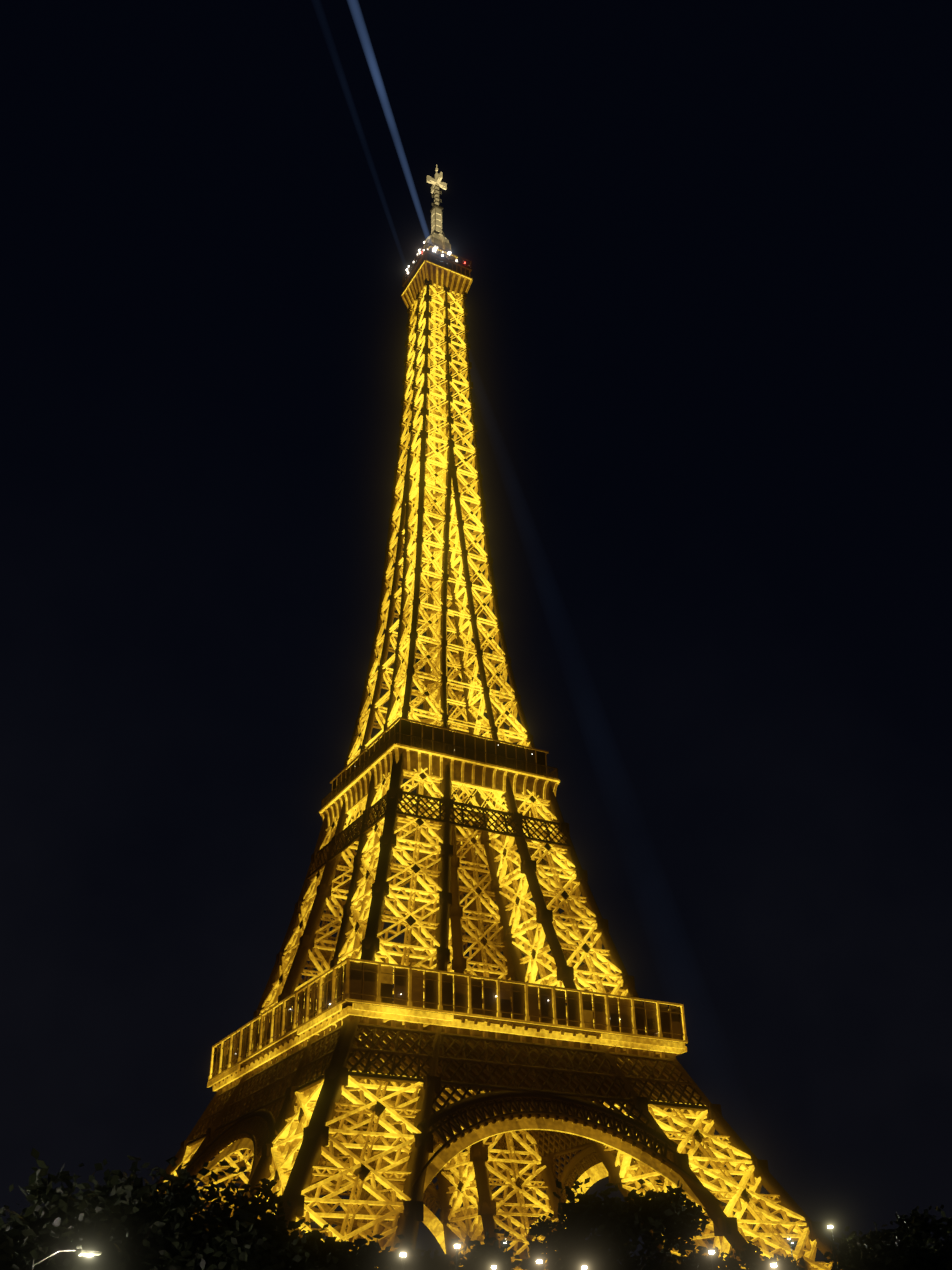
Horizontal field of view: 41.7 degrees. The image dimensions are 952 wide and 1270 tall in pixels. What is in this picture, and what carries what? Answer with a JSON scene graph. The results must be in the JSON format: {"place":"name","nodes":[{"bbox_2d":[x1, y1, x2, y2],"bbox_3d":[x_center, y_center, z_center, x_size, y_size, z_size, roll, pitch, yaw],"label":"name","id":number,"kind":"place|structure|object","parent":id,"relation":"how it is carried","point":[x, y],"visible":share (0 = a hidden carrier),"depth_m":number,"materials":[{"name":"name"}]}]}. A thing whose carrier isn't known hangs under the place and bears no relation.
{"place":"outdoors","nodes":[
{"label":"outdoors","id":0,"kind":"place"},
{"bbox_2d":[0,0,951,1269],"label":"sky","id":1,"kind":"structure","parent":0,"point":[708,243],"materials":[{"name":"black"}]},
{"label":"ground","id":2,"kind":"structure","parent":0,"visible":0},
{"bbox_2d":[1,1203,25,1229],"bbox_3d":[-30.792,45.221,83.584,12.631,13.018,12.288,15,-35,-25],"label":"tree leaves","id":3,"kind":"object","parent":2,"relation":"on","point":[4,1226],"visible":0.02,"depth_m":85.34,"materials":[{"name":"green plant"}]},
{"bbox_2d":[29,1244,101,1269],"bbox_3d":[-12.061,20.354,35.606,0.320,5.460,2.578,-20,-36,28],"label":"street lamp","id":4,"kind":"object","parent":2,"relation":"on","point":[81,1250],"visible":0.96,"depth_m":37.28,"materials":[{"name":"grey metal"}]},
{"bbox_2d":[0,1148,147,1269],"bbox_3d":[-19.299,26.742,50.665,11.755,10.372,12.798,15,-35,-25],"label":"tree leaves","id":5,"kind":"object","parent":2,"relation":"on","point":[47,1234],"depth_m":50.28,"materials":[{"name":"green plant"}]},
{"bbox_2d":[7,1155,224,1269],"bbox_3d":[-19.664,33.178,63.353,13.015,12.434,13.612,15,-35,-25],"label":"tree leaves","id":6,"kind":"object","parent":2,"relation":"on","point":[147,1207],"depth_m":62.22,"materials":[{"name":"plant"}]},
{"bbox_2d":[86,1156,322,1269],"bbox_3d":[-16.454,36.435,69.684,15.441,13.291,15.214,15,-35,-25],"label":"tree leaves","id":7,"kind":"object","parent":2,"relation":"on","point":[253,1207],"depth_m":69.85,"materials":[{"name":"green plant"}]},
{"bbox_2d":[163,1204,396,1269],"bbox_3d":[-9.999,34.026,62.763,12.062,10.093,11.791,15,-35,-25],"label":"tree leaves","id":8,"kind":"object","parent":2,"relation":"on","point":[311,1250],"depth_m":60.85,"materials":[{"name":"green plant"}]},
{"bbox_2d":[355,1241,413,1269],"bbox_3d":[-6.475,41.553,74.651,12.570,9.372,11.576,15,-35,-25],"label":"tree leaves","id":9,"kind":"object","parent":2,"relation":"on","point":[408,1248],"visible":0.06,"depth_m":77.50,"materials":[{"name":"plant"}]},
{"bbox_2d":[363,1235,473,1269],"bbox_3d":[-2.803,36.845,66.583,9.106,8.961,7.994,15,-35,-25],"label":"tree leaves","id":10,"kind":"object","parent":2,"relation":"on","point":[419,1262],"visible":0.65,"depth_m":66.25,"materials":[{"name":"plant"}]},
{"bbox_2d":[427,1229,553,1269],"bbox_3d":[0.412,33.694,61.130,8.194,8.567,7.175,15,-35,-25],"label":"tree leaves","id":11,"kind":"object","parent":2,"relation":"on","point":[485,1254],"visible":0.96,"depth_m":61.92,"materials":[{"name":"plant"}]},
{"bbox_2d":[151,164,850,1269],"bbox_3d":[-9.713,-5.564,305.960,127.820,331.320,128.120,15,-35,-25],"label":"tower","id":12,"kind":"structure","parent":2,"relation":"on","point":[375,1098],"depth_m":247.00,"materials":[{"name":"brown metal"}]},
{"bbox_2d":[235,241,620,1053],"bbox_3d":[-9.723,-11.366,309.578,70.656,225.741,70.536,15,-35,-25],"label":"sparkles","id":13,"kind":"object","parent":12,"relation":"on","point":[407,273],"visible":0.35,"depth_m":360.16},
{"bbox_2d":[520,1211,573,1269],"bbox_3d":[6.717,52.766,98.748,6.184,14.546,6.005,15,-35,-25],"label":"tree leaves","id":14,"kind":"object","parent":2,"relation":"on","point":[541,1228],"depth_m":100.55,"materials":[{"name":"green plant"}]},
{"bbox_2d":[397,1223,837,1269],"bbox_3d":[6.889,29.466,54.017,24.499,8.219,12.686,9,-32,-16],"label":"street lamps","id":15,"kind":"object","parent":2,"relation":"on","point":[539,1265],"visible":0.92,"depth_m":53.73,"materials":[{"name":"grey metal"}]},
{"bbox_2d":[400,1225,832,1268],"bbox_3d":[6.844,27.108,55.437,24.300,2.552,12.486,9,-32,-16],"label":"lamp bulbs","id":16,"kind":"object","parent":15,"relation":"on","point":[583,1267],"visible":1,"depth_m":53.67,"materials":[{"name":"white glass"}]},
{"bbox_2d":[538,1174,709,1269],"bbox_3d":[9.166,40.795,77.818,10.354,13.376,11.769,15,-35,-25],"label":"tree leaves","id":17,"kind":"object","parent":2,"relation":"on","point":[659,1214],"depth_m":77.73,"materials":[{"name":"green plant"}]},
{"bbox_2d":[659,1234,762,1269],"bbox_3d":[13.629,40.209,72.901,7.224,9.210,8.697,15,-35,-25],"label":"tree leaves","id":18,"kind":"object","parent":2,"relation":"on","point":[699,1261],"visible":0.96,"depth_m":73.64,"materials":[{"name":"green plant"}]},
{"bbox_2d":[735,1240,804,1269],"bbox_3d":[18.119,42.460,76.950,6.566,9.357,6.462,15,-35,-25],"label":"tree leaves","id":19,"kind":"object","parent":2,"relation":"on","point":[784,1263],"visible":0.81,"depth_m":79.01,"materials":[{"name":"green plant"}]},
{"bbox_2d":[787,1236,792,1261],"bbox_3d":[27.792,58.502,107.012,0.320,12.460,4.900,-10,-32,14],"label":"street lamp","id":20,"kind":"object","parent":2,"relation":"on","point":[791,1240],"visible":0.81,"depth_m":109.57,"materials":[{"name":"grey metal"}]},
{"bbox_2d":[823,1226,894,1269],"bbox_3d":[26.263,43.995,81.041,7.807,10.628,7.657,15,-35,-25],"label":"tree leaves","id":21,"kind":"object","parent":2,"relation":"on","point":[841,1264],"depth_m":84.12,"materials":[{"name":"green plant"}]},
{"bbox_2d":[842,1204,951,1269],"bbox_3d":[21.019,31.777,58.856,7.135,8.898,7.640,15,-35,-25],"label":"tree leaves","id":22,"kind":"object","parent":2,"relation":"on","point":[906,1247],"depth_m":58.98,"materials":[{"name":"green plant"}]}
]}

